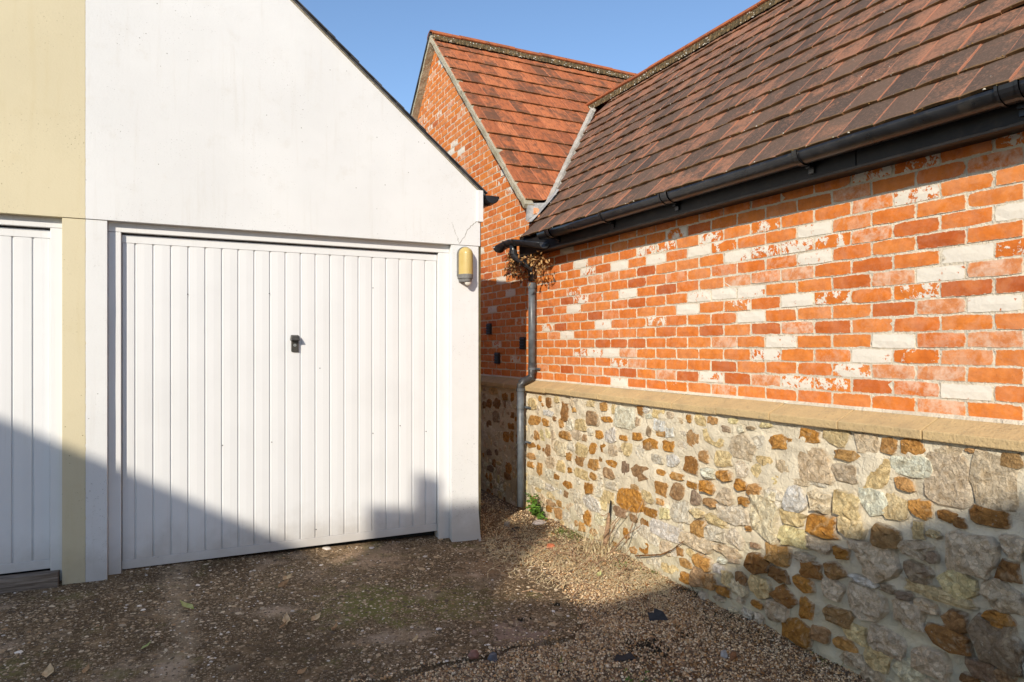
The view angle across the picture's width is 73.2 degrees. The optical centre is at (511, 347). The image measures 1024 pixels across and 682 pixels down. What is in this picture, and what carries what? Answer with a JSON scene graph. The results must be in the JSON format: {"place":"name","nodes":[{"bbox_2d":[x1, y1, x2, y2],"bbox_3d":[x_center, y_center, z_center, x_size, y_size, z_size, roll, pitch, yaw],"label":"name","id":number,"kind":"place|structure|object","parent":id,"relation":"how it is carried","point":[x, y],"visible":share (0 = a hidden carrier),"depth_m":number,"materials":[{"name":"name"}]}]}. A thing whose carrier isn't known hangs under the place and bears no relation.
{"place":"outdoors","nodes":[
{"label":"outdoors","id":0,"kind":"place"},
{"bbox_2d":[0,535,582,681],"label":"driveway","id":1,"kind":"structure","parent":0,"point":[293,655],"depth_m":3.76,"materials":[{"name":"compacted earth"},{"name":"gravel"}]},
{"bbox_2d":[0,0,85,592],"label":"cream garage","id":2,"kind":"structure","parent":1,"relation":"on","point":[42,300],"depth_m":4.20,"materials":[{"name":"beige paint"}]},
{"bbox_2d":[0,227,49,573],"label":"garage door","id":3,"kind":"structure","parent":2,"relation":"in","point":[24,253],"depth_m":4.19,"materials":[{"name":"white paint"}]},
{"bbox_2d":[41,663,53,676],"bbox_3d":[-2.073,1.443,3.080,0.059,0.031,0.057,0,0,24],"label":"fallen leaf","id":4,"kind":"object","parent":1,"relation":"on","point":[48,670],"visible":1,"depth_m":3.09,"materials":[{"name":"beige plant"}]},
{"bbox_2d":[82,664,89,672],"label":"fallen leaf","id":5,"kind":"object","parent":1,"relation":"on","point":[86,668],"visible":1,"depth_m":3.11,"materials":[{"name":"brown plant"}]},
{"bbox_2d":[180,600,193,608],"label":"fallen leaf","id":6,"kind":"object","parent":1,"relation":"on","point":[185,604],"visible":1,"depth_m":3.86,"materials":[{"name":"plant"}]},
{"bbox_2d":[278,578,289,586],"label":"fallen leaf","id":7,"kind":"object","parent":1,"relation":"on","point":[283,583],"visible":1,"depth_m":4.25,"materials":[{"name":"brown plant"}]},
{"bbox_2d":[282,612,289,622],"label":"fallen leaf","id":8,"kind":"object","parent":1,"relation":"on","point":[286,617],"visible":1,"depth_m":3.72,"materials":[{"name":"beige plant"}]},
{"bbox_2d":[85,0,498,581],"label":"white garage","id":9,"kind":"structure","parent":1,"relation":"on","point":[287,202],"depth_m":4.76,"materials":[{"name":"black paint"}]},
{"bbox_2d":[122,235,436,568],"bbox_3d":[-1.538,0.351,4.875,2.132,2.146,0.080,0,0,-26],"label":"garage door","id":10,"kind":"structure","parent":9,"relation":"in","point":[275,397],"depth_m":4.82,"materials":[{"name":"white paint"}]},
{"bbox_2d":[457,247,472,285],"bbox_3d":[-0.349,-0.629,5.320,0.128,0.307,0.101,0,0,-26],"label":"wall light","id":11,"kind":"object","parent":9,"relation":"attached to","point":[465,264],"visible":1,"depth_m":5.29,"materials":[{"name":"yellow plastic"}]},
{"bbox_2d":[297,667,306,673],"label":"fallen leaf","id":12,"kind":"object","parent":1,"relation":"on","point":[300,671],"visible":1,"depth_m":3.17,"materials":[{"name":"brown plant"}]},
{"bbox_2d":[311,612,320,620],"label":"fallen leaf","id":13,"kind":"object","parent":1,"relation":"on","point":[316,617],"visible":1,"depth_m":3.76,"materials":[{"name":"beige plant"}]},
{"bbox_2d":[467,650,478,658],"bbox_3d":[-0.188,1.502,3.372,0.044,0.039,0.049,0,0,26],"label":"pebble","id":14,"kind":"object","parent":1,"relation":"on","point":[473,654],"visible":1,"depth_m":3.36,"materials":[{"name":"stone"}]},
{"bbox_2d":[298,0,759,113],"label":"sky","id":15,"kind":"structure","parent":0,"point":[388,38],"materials":[{"name":"blue"}]},
{"bbox_2d":[341,489,865,681],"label":"ground","id":16,"kind":"structure","parent":0,"point":[484,510],"depth_m":3.67,"materials":[{"name":"beige gravel"}]},
{"bbox_2d":[487,652,496,661],"bbox_3d":[-0.095,1.528,3.387,0.049,0.046,0.048,0,0,33],"label":"pebble","id":17,"kind":"object","parent":16,"relation":"on","point":[492,656],"visible":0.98,"depth_m":3.38,"materials":[{"name":"stone"}]},
{"bbox_2d":[525,492,547,519],"bbox_3d":[0.203,1.418,6.141,0.120,0.234,0.442,0,0,-16],"label":"leafy weed","id":18,"kind":"object","parent":16,"relation":"on","point":[535,508],"visible":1,"depth_m":6.11,"materials":[{"name":"green plant"}]},
{"bbox_2d":[532,520,546,524],"bbox_3d":[0.240,1.508,5.925,0.136,0.030,0.116,0,0,-26],"label":"stone chip","id":19,"kind":"object","parent":16,"relation":"on","point":[539,522],"visible":0.98,"depth_m":5.90,"materials":[{"name":"beige stone"}]},
{"bbox_2d":[546,543,554,548],"bbox_3d":[0.298,1.526,5.271,0.092,0.041,0.058,0,0,-26],"label":"brick fragment","id":20,"kind":"object","parent":16,"relation":"on","point":[550,545],"visible":0.71,"depth_m":5.25,"materials":[{"name":"orange brick"}]},
{"bbox_2d":[551,527,589,541],"bbox_3d":[0.534,1.502,5.591,0.385,0.063,0.370,0,0,-39],"label":"grass tuft","id":21,"kind":"object","parent":16,"relation":"on","point":[569,534],"visible":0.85,"depth_m":5.57,"materials":[{"name":"green plant"}]},
{"bbox_2d":[478,504,677,611],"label":"straw litter","id":22,"kind":"object","parent":16,"relation":"on","point":[592,567],"visible":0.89,"depth_m":4.81,"materials":[{"name":"beige plant"}]},
{"bbox_2d":[553,520,630,558],"bbox_3d":[0.700,1.412,5.144,0.910,0.233,0.833,0,0,-26],"label":"grass tuft","id":23,"kind":"object","parent":16,"relation":"on","point":[594,546],"visible":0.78,"depth_m":5.14,"materials":[{"name":"beige plant"}]},
{"bbox_2d":[601,499,643,553],"bbox_3d":[0.776,1.382,5.018,0.085,0.661,0.555,0,0,-26],"label":"dry weed","id":24,"kind":"object","parent":16,"relation":"on","point":[606,532],"visible":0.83,"depth_m":5.11,"materials":[{"name":"beige plant"}]},
{"bbox_2d":[613,652,635,661],"bbox_3d":[0.554,1.548,3.443,0.120,0.026,0.044,0,0,-15],"label":"slate shard","id":25,"kind":"object","parent":16,"relation":"on","point":[626,656],"visible":1,"depth_m":3.44,"materials":[{"name":"grey stone"}]},
{"bbox_2d":[614,634,673,659],"bbox_3d":[0.674,1.550,3.592,0.368,0.021,0.312,0,0,7],"label":"soil patch","id":26,"kind":"object","parent":16,"relation":"on","point":[651,647],"visible":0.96,"depth_m":3.57,"materials":[{"name":"black soil"}]},
{"bbox_2d":[623,667,672,681],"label":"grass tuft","id":27,"kind":"object","parent":16,"relation":"on","point":[626,679],"visible":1,"depth_m":3.25,"materials":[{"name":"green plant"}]},
{"bbox_2d":[647,608,667,620],"bbox_3d":[0.828,1.520,3.922,0.109,0.060,0.051,0,0,-5],"label":"slate shard","id":28,"kind":"object","parent":16,"relation":"on","point":[657,614],"visible":1,"depth_m":3.91,"materials":[{"name":"grey stone"}]},
{"bbox_2d":[635,541,683,556],"bbox_3d":[0.988,1.357,4.638,0.012,0.232,0.485,0,0,-30],"label":"twig","id":29,"kind":"object","parent":16,"relation":"on","point":[657,554],"visible":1,"depth_m":4.65,"materials":[{"name":"brown wood"}]},
{"bbox_2d":[674,629,690,638],"bbox_3d":[0.912,1.552,3.737,0.120,0.017,0.118,0,0,-26],"label":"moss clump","id":30,"kind":"object","parent":16,"relation":"on","point":[683,633],"visible":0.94,"depth_m":3.73,"materials":[{"name":"plant"}]},
{"bbox_2d":[720,650,727,658],"bbox_3d":[1.081,1.567,3.514,0.036,0.041,0.038,0,0,37],"label":"pebble","id":31,"kind":"object","parent":16,"relation":"on","point":[723,654],"visible":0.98,"depth_m":3.50,"materials":[{"name":"grey stone"}]},
{"bbox_2d":[730,652,736,660],"bbox_3d":[1.127,1.573,3.511,0.033,0.027,0.083,0,0,21],"label":"brick fragment","id":32,"kind":"object","parent":16,"relation":"on","point":[733,655],"visible":1,"depth_m":3.50,"materials":[{"name":"orange brick"}]},
{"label":"outer ground","id":33,"kind":"structure","parent":0,"visible":0},
{"bbox_2d":[410,0,1023,681],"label":"brick house","id":34,"kind":"structure","parent":33,"relation":"on","point":[752,344],"depth_m":3.88,"materials":[{"name":"brick"}]},
{"bbox_2d":[503,250,552,285],"bbox_3d":[0.121,-0.770,6.488,0.284,0.431,1.212,0,0,-26],"label":"dead leaf clump","id":35,"kind":"object","parent":34,"relation":"attached to","point":[512,262],"visible":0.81,"depth_m":6.41,"materials":[{"name":"brown plant"}]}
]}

